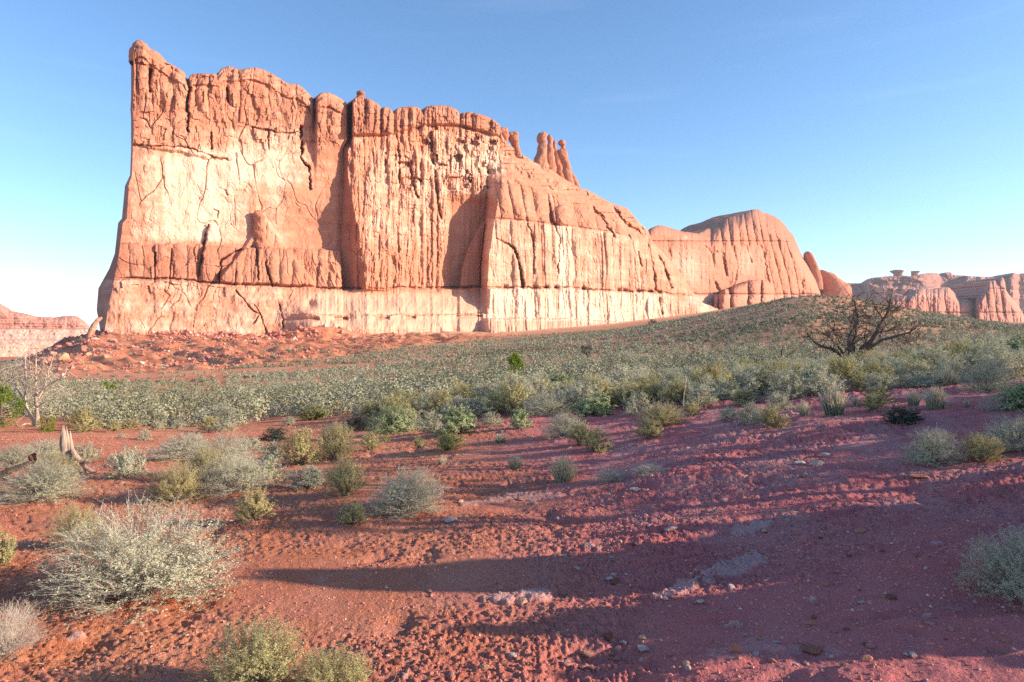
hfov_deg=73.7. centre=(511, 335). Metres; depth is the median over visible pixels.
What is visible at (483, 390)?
sagebrush
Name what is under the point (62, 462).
rabbitbrush
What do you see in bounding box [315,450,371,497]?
rabbitbrush
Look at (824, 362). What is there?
sagebrush
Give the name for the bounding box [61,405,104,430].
rabbitbrush
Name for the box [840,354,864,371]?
sagebrush
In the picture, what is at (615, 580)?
stone
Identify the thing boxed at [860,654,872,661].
stone
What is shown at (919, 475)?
stone
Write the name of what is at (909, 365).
rabbitbrush
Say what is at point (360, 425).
dark shrub
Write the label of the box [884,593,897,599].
stone
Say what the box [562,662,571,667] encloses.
stone
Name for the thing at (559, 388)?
sagebrush
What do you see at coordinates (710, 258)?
ribbed dome
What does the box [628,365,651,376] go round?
sagebrush
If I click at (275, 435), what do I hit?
dark shrub
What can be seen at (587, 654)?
stone
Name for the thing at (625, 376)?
sagebrush
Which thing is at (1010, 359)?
sagebrush
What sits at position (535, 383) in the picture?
sagebrush
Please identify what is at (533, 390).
sagebrush
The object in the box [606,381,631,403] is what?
sagebrush
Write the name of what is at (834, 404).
grass tuft
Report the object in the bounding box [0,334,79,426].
bare tree
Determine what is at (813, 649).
stone
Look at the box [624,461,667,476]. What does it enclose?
dead shrub
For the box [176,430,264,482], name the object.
sagebrush
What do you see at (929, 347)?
sagebrush
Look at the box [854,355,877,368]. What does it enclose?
sagebrush
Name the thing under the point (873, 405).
rabbitbrush
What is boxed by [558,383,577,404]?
sagebrush
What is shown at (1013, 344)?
leafy shrub
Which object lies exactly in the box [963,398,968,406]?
grass tuft
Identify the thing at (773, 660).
stone
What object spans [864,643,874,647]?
stone
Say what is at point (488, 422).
sagebrush
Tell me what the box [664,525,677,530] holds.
stone
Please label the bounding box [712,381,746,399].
sagebrush
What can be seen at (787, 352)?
dead snag
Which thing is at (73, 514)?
rabbitbrush
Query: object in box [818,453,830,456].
stone
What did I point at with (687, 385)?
sagebrush
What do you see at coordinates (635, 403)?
sagebrush
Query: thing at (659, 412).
rabbitbrush
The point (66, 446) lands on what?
tree stump
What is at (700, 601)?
stone
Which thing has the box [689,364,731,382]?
rabbitbrush
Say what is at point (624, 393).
rabbitbrush
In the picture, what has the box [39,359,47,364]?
boulder
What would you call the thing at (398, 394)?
rabbitbrush
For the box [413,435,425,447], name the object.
broom shrub
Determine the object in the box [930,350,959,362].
rabbitbrush
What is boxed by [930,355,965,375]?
sagebrush
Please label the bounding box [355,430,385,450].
rabbitbrush
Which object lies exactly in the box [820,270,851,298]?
rounded rock
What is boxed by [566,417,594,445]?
rabbitbrush
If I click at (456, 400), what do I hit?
sagebrush
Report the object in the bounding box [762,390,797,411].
sagebrush
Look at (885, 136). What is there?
sky
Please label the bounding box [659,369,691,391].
sagebrush
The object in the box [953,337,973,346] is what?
sagebrush
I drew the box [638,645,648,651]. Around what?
stone
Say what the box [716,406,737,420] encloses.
sagebrush
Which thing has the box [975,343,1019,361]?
sagebrush
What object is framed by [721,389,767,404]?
rabbitbrush
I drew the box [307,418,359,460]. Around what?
rabbitbrush
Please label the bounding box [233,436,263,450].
sagebrush
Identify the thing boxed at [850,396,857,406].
grass tuft
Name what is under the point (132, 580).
sagebrush
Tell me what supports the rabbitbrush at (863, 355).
on the ground
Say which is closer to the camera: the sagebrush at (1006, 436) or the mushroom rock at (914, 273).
the sagebrush at (1006, 436)
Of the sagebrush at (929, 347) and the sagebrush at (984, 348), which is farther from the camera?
the sagebrush at (929, 347)
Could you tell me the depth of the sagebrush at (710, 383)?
13.50 m
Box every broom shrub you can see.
[294,402,332,420]
[381,433,390,442]
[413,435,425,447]
[428,432,468,452]
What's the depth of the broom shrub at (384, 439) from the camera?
12.94 m
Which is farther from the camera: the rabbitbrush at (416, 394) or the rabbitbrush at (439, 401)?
the rabbitbrush at (416, 394)
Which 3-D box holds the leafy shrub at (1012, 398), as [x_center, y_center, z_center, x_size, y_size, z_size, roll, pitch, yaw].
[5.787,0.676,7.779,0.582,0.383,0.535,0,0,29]
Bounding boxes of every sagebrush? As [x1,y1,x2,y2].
[0,442,47,468]
[0,456,102,509]
[13,436,60,463]
[17,488,250,634]
[74,440,105,460]
[100,444,151,479]
[134,429,215,463]
[135,428,152,440]
[148,420,165,429]
[166,419,187,429]
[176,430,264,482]
[190,403,248,423]
[194,451,279,500]
[207,417,238,431]
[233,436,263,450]
[250,454,287,482]
[252,440,289,459]
[279,416,295,425]
[279,463,327,489]
[360,465,457,522]
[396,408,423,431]
[411,387,452,414]
[413,409,445,432]
[435,395,477,422]
[465,397,481,410]
[469,382,502,399]
[473,395,498,414]
[479,411,503,426]
[488,371,525,398]
[512,380,551,409]
[515,391,572,416]
[520,373,552,403]
[523,370,546,380]
[533,409,587,439]
[541,381,567,401]
[545,390,567,405]
[556,380,605,409]
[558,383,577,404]
[574,375,601,389]
[594,377,620,400]
[598,363,647,389]
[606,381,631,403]
[620,389,655,416]
[627,363,651,380]
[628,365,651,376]
[628,372,646,382]
[655,367,678,376]
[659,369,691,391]
[662,376,698,402]
[665,374,698,387]
[674,363,702,378]
[679,384,721,406]
[686,372,724,401]
[704,375,732,389]
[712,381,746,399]
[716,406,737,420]
[718,358,742,372]
[722,367,733,378]
[722,369,769,396]
[726,365,743,377]
[726,367,745,382]
[729,398,763,425]
[738,363,767,381]
[760,358,772,370]
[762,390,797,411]
[763,367,814,399]
[776,355,807,369]
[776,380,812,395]
[791,363,857,395]
[800,357,828,367]
[809,356,829,366]
[819,351,837,359]
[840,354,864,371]
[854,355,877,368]
[860,354,898,371]
[860,370,906,390]
[865,360,897,376]
[891,355,917,377]
[891,357,915,370]
[892,372,948,388]
[893,343,920,356]
[894,361,938,383]
[894,422,971,467]
[912,343,959,366]
[918,344,931,351]
[928,357,976,382]
[929,354,953,374]
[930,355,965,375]
[950,523,1023,610]
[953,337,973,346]
[953,350,986,371]
[955,358,1023,392]
[967,354,1019,375]
[968,332,1009,350]
[968,340,1002,363]
[974,348,1023,380]
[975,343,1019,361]
[975,411,1023,451]
[991,335,1011,342]
[1013,339,1023,361]
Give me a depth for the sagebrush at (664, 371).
20.72 m
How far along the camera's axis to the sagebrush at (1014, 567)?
3.58 m
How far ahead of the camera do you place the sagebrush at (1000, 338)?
17.41 m
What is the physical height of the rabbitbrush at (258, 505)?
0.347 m
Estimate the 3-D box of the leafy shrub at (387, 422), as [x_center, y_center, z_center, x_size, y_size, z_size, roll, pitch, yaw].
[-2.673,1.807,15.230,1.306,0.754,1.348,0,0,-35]
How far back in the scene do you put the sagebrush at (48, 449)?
10.85 m
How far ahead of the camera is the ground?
4.82 m
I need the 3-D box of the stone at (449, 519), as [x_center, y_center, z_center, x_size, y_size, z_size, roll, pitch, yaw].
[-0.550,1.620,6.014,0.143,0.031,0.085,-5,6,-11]
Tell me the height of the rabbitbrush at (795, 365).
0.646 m
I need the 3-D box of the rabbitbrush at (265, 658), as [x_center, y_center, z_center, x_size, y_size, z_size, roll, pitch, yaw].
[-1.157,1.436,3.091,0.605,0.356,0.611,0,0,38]
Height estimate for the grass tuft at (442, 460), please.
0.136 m
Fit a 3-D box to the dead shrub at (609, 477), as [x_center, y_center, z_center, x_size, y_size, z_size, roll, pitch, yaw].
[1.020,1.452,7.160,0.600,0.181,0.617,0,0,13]
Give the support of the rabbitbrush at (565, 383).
on the ground
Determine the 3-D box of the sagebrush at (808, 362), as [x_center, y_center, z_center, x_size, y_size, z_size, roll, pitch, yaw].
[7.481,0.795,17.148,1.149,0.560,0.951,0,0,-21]
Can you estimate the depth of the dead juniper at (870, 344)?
22.46 m
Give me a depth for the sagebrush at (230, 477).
7.76 m
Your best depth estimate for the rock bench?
706.36 m
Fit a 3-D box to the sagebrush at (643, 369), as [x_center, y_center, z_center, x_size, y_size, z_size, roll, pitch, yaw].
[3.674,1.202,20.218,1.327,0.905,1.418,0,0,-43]
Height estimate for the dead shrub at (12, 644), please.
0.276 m
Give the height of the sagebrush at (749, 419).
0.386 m
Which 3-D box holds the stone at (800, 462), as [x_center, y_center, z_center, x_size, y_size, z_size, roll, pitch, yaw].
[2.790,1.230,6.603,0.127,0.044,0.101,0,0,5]
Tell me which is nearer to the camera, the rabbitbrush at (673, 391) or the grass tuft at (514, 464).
the grass tuft at (514, 464)
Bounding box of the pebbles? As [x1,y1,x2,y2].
[0,378,1023,681]
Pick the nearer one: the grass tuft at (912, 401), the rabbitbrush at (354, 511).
the rabbitbrush at (354, 511)
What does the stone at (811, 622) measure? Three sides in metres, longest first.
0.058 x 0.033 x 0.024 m
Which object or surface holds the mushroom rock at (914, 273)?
on the mesa
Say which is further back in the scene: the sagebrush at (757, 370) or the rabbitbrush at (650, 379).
the rabbitbrush at (650, 379)
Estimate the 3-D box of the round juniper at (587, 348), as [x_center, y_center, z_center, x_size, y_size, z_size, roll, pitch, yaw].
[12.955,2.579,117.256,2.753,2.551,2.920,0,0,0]
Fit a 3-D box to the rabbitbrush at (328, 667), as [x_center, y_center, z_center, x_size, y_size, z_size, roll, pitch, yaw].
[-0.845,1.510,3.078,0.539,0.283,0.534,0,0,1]
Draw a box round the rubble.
[27,323,409,373]
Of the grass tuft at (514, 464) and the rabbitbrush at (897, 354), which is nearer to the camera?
the grass tuft at (514, 464)
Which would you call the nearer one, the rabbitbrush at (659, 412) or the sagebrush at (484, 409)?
the rabbitbrush at (659, 412)
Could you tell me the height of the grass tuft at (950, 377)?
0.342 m
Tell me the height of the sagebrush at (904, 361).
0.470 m
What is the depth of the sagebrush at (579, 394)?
15.79 m
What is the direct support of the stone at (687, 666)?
on the ground
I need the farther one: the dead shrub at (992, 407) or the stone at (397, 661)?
the dead shrub at (992, 407)
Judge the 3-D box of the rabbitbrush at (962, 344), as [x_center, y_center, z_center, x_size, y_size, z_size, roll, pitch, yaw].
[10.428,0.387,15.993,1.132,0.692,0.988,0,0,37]
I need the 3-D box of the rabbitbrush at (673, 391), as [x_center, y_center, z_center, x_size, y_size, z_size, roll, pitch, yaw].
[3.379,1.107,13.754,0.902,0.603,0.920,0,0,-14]
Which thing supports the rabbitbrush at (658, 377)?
on the ground
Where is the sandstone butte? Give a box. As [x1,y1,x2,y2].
[97,40,717,335]
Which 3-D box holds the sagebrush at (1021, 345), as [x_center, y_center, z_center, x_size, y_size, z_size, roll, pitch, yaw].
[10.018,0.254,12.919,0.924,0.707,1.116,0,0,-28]
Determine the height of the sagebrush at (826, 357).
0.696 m
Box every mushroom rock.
[890,270,903,275]
[911,271,919,276]
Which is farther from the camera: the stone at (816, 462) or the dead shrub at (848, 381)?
the dead shrub at (848, 381)
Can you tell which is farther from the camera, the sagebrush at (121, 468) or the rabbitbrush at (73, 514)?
the sagebrush at (121, 468)
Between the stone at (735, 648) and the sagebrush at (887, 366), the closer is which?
the stone at (735, 648)
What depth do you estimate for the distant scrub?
80.62 m
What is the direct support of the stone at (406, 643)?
on the ground
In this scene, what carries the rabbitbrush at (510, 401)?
on the ground
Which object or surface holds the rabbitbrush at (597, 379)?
on the ground
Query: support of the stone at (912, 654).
on the ground
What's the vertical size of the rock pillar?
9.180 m
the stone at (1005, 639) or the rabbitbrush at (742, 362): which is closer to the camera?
the stone at (1005, 639)
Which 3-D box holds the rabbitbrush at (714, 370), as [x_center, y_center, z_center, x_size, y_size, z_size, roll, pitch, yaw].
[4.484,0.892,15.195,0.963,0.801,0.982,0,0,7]
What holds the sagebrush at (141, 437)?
on the ground
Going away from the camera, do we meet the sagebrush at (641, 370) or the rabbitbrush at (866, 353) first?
the rabbitbrush at (866, 353)
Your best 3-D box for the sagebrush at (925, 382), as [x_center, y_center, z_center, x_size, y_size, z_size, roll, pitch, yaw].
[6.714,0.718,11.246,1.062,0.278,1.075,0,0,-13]
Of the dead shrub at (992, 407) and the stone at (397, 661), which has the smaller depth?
the stone at (397, 661)
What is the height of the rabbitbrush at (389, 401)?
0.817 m
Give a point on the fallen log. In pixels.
(14, 468)
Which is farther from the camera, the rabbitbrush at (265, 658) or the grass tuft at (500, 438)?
the grass tuft at (500, 438)
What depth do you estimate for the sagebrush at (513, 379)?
19.31 m
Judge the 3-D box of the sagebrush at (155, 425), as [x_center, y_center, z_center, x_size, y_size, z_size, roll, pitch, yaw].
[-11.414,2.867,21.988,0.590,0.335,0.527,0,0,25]
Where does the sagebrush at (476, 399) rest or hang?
on the ground
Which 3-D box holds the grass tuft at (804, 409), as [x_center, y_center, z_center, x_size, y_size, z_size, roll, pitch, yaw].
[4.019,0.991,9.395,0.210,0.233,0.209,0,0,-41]
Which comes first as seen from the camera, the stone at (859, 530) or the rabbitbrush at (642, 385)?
the stone at (859, 530)
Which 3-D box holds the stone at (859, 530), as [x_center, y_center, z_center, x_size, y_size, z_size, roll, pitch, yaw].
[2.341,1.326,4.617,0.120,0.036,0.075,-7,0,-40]
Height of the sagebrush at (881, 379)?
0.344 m
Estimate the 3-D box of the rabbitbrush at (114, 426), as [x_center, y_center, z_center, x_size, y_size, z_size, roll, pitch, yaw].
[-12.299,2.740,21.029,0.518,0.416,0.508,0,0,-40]
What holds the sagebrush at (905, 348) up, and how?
on the ground
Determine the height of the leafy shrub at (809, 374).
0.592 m
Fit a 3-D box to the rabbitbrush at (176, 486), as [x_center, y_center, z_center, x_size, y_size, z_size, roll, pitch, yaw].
[-3.648,1.587,7.490,0.759,0.471,0.752,0,0,18]
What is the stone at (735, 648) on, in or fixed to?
on the ground
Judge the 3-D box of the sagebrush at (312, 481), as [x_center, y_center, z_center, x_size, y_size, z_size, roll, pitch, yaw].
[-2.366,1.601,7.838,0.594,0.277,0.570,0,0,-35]
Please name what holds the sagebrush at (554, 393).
on the ground
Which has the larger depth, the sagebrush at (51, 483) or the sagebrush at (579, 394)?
the sagebrush at (579, 394)
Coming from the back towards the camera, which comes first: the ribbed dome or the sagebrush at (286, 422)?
the ribbed dome
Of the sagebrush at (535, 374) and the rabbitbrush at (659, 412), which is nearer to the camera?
the rabbitbrush at (659, 412)
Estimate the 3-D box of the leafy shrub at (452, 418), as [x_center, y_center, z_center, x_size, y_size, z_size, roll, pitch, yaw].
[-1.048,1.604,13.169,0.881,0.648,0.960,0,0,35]
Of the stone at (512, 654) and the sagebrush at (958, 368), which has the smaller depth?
the stone at (512, 654)
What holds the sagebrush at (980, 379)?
on the ground
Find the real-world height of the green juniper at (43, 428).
0.597 m
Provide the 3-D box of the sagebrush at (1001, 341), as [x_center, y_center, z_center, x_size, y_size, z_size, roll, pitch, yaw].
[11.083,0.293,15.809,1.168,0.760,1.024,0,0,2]
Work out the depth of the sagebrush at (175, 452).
11.43 m
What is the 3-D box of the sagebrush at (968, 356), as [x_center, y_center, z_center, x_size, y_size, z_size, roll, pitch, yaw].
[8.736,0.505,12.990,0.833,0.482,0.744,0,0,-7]
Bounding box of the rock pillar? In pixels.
[86,317,101,337]
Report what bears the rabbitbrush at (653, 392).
on the ground
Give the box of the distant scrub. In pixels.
[0,294,1023,427]
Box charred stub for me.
[28,453,36,463]
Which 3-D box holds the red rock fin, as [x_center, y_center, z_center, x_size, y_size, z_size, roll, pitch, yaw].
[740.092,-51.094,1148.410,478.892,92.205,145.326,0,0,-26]
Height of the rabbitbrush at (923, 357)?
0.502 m
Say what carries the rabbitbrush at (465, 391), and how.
on the ground
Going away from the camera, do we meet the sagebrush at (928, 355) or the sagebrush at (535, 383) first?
the sagebrush at (928, 355)
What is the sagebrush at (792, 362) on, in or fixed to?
on the ground
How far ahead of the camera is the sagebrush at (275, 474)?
8.53 m
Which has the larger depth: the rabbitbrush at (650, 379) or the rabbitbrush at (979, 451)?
the rabbitbrush at (650, 379)
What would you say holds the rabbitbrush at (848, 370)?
on the ground
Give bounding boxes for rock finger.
[803,251,822,289]
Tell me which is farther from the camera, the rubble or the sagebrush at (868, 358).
the rubble
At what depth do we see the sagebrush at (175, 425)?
22.76 m
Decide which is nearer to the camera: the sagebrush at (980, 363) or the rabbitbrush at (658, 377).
the sagebrush at (980, 363)
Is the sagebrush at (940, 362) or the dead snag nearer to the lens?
the sagebrush at (940, 362)
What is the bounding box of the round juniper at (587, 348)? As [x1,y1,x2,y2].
[580,344,592,357]
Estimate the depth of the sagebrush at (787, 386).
11.83 m
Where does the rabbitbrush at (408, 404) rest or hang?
on the ground
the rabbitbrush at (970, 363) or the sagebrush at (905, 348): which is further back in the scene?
the sagebrush at (905, 348)
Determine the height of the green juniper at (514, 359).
1.871 m
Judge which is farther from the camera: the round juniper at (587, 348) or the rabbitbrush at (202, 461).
the round juniper at (587, 348)
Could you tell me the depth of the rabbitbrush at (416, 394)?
21.53 m
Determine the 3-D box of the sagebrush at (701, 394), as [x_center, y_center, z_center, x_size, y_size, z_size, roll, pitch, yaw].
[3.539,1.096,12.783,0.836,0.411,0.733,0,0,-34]
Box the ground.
[0,297,1023,681]
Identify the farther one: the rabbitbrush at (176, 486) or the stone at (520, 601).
the rabbitbrush at (176, 486)
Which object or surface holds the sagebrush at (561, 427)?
on the ground
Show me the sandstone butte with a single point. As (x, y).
(257, 201)
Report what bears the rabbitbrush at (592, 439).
on the ground
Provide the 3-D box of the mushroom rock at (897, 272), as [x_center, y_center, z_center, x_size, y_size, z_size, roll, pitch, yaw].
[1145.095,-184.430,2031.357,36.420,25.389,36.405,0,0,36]
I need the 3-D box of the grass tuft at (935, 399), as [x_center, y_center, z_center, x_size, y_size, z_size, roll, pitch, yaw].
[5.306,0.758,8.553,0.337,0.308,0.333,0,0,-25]
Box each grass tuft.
[438,457,446,464]
[494,433,505,442]
[507,454,524,469]
[548,454,578,482]
[796,400,810,415]
[818,381,849,415]
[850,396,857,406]
[905,389,922,405]
[920,384,950,408]
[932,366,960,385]
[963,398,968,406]
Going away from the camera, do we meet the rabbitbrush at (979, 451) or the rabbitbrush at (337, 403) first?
the rabbitbrush at (979, 451)
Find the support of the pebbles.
on the ground
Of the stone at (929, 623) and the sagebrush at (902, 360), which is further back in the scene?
the sagebrush at (902, 360)
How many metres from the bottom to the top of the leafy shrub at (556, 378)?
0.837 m
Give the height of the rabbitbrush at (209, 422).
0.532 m
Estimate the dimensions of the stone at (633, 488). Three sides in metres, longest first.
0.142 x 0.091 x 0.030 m
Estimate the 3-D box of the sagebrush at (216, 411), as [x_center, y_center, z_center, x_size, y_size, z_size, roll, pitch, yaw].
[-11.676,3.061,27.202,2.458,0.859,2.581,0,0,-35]
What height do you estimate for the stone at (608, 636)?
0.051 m
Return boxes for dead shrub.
[0,596,54,667]
[587,466,630,484]
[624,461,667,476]
[820,372,857,392]
[974,396,1007,410]
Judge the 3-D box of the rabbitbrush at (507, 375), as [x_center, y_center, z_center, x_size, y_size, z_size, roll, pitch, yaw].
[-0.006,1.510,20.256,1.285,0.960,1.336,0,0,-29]
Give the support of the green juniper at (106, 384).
on the ground
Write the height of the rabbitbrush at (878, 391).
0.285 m
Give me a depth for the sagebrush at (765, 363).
18.31 m
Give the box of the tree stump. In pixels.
[59,425,99,475]
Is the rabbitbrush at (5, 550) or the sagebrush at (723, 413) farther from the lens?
the sagebrush at (723, 413)
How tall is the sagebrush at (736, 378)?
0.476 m
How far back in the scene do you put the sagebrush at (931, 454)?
6.05 m
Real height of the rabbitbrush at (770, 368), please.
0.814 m
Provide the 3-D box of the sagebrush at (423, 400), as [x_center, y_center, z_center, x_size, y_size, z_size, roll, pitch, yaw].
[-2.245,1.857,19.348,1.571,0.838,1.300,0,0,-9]
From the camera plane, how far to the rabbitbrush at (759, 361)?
21.82 m
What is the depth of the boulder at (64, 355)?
197.06 m
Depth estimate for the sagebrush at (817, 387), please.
11.82 m
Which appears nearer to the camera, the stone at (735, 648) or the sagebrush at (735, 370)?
the stone at (735, 648)
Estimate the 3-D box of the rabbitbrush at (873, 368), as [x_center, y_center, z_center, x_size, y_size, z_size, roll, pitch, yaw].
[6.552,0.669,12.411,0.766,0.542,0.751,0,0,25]
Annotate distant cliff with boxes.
[0,304,89,356]
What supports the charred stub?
on the fallen log
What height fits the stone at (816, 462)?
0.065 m
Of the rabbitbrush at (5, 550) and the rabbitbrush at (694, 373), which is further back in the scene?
the rabbitbrush at (694, 373)
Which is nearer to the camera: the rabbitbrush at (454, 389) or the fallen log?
the fallen log
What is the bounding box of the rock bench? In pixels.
[714,279,776,309]
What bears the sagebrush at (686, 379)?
on the ground
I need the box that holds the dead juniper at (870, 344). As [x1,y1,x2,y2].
[781,271,932,360]
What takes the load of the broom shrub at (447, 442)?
on the ground
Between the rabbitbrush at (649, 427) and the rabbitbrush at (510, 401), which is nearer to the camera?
the rabbitbrush at (649, 427)
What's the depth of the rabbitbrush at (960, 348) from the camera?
14.64 m
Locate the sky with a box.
[0,0,1023,330]
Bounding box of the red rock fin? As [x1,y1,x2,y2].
[892,277,1023,321]
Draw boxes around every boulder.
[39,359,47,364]
[56,352,69,360]
[64,344,73,347]
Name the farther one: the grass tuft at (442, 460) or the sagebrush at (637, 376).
the sagebrush at (637, 376)
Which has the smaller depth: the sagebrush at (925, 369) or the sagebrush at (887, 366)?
the sagebrush at (925, 369)
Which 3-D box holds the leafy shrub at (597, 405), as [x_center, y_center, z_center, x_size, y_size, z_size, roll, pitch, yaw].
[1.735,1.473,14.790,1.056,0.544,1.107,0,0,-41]
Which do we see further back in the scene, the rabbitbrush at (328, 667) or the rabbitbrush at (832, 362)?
the rabbitbrush at (832, 362)
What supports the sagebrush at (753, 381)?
on the ground
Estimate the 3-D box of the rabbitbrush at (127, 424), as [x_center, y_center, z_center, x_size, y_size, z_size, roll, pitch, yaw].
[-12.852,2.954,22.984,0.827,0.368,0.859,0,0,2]
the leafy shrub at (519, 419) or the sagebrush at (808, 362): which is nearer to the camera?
the leafy shrub at (519, 419)
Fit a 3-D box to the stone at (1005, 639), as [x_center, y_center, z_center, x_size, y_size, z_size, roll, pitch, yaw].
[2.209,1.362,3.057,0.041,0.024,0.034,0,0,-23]
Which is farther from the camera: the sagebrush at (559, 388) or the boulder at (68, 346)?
the boulder at (68, 346)
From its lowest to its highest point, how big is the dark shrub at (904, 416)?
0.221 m
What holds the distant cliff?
on the ground
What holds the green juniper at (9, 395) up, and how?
on the ground
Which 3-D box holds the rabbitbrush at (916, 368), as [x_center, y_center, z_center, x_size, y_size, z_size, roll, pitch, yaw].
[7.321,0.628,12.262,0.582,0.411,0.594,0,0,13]
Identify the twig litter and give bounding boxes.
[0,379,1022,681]
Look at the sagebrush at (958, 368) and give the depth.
11.31 m
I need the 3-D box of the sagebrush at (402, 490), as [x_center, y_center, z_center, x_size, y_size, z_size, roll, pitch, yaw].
[-0.987,1.423,6.438,0.984,0.476,0.937,0,0,-38]
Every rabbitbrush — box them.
[0,526,18,566]
[31,450,89,481]
[39,499,111,551]
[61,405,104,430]
[71,424,89,432]
[105,420,121,431]
[119,419,142,428]
[139,458,212,506]
[177,445,234,483]
[188,610,327,681]
[194,415,221,431]
[230,485,275,525]
[277,426,326,464]
[285,642,379,681]
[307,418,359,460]
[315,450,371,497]
[330,400,348,413]
[333,501,371,524]
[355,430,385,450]
[357,399,383,417]
[369,394,404,416]
[388,387,418,408]
[394,396,425,420]
[411,388,438,407]
[416,388,465,419]
[444,378,469,398]
[450,382,478,401]
[481,378,540,415]
[495,370,527,386]
[525,372,557,395]
[558,378,573,391]
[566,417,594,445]
[576,374,612,402]
[579,426,614,452]
[605,379,647,407]
[630,415,663,438]
[631,399,689,427]
[632,377,655,393]
[633,375,652,384]
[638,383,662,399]
[640,370,663,389]
[641,381,664,402]
[655,376,699,404]
[680,400,701,415]
[688,370,700,379]
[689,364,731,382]
[693,358,736,386]
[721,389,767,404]
[732,356,756,369]
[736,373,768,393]
[747,359,763,366]
[753,404,791,428]
[754,356,799,393]
[777,359,805,374]
[821,354,862,379]
[826,354,864,387]
[848,371,876,390]
[849,358,894,383]
[854,347,884,360]
[856,391,888,411]
[860,354,881,365]
[863,384,899,402]
[881,350,909,360]
[897,355,932,375]
[901,359,933,379]
[908,351,943,362]
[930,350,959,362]
[938,339,971,352]
[948,337,985,357]
[955,428,1010,463]
[957,357,982,371]
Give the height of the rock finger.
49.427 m
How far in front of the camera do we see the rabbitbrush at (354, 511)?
5.96 m
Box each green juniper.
[0,385,27,426]
[34,415,57,432]
[102,381,117,398]
[500,352,527,379]
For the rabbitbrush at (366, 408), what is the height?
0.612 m
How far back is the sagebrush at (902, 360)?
13.20 m
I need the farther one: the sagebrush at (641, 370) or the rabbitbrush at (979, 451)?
the sagebrush at (641, 370)
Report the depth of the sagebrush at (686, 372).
19.64 m
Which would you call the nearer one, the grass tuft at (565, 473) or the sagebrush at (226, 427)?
the grass tuft at (565, 473)
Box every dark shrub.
[258,425,289,440]
[343,413,373,432]
[880,404,927,424]
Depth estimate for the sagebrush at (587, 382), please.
17.84 m
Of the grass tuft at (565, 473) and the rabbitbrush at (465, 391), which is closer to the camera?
the grass tuft at (565, 473)
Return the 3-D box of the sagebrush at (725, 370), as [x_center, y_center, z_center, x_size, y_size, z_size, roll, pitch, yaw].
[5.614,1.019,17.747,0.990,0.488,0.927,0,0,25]
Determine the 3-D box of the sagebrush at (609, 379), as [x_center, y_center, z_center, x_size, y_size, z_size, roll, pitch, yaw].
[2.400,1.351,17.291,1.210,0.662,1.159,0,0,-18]
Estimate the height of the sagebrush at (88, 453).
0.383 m
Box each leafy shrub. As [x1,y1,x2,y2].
[363,400,418,435]
[433,402,478,435]
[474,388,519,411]
[507,407,532,428]
[547,372,576,388]
[570,391,616,416]
[798,363,828,384]
[989,378,1023,412]
[1004,332,1023,349]
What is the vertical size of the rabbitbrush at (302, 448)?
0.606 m
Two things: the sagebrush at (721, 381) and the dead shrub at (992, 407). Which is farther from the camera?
the sagebrush at (721, 381)
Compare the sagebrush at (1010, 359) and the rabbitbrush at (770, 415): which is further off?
the sagebrush at (1010, 359)
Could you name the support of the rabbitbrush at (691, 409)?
on the ground
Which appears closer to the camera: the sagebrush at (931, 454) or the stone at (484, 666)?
the stone at (484, 666)
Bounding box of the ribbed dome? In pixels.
[648,209,819,306]
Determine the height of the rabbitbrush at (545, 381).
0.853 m
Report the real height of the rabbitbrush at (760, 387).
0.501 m
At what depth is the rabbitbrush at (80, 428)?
20.11 m
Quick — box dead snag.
[780,344,795,358]
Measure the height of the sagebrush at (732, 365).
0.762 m
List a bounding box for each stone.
[390,658,401,665]
[403,641,412,645]
[443,517,456,521]
[479,663,489,669]
[509,652,516,656]
[514,598,527,604]
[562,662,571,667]
[580,650,595,657]
[604,632,612,640]
[612,577,620,584]
[629,487,640,490]
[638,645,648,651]
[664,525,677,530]
[684,663,690,670]
[693,599,703,603]
[730,643,742,652]
[768,658,776,662]
[794,461,807,464]
[796,643,822,654]
[805,620,815,624]
[811,460,823,465]
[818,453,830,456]
[854,527,865,533]
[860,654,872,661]
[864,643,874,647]
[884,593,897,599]
[908,473,929,478]
[909,651,916,656]
[925,621,934,625]
[1000,637,1010,642]
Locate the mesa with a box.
[848,272,1023,314]
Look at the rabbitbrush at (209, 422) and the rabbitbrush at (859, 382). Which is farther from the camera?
the rabbitbrush at (209, 422)
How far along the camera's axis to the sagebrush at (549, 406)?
15.43 m
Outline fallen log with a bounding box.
[0,460,33,477]
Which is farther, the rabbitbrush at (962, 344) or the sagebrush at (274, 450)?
the rabbitbrush at (962, 344)
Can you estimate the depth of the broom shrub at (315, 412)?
23.74 m
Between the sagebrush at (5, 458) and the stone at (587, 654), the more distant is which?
the sagebrush at (5, 458)

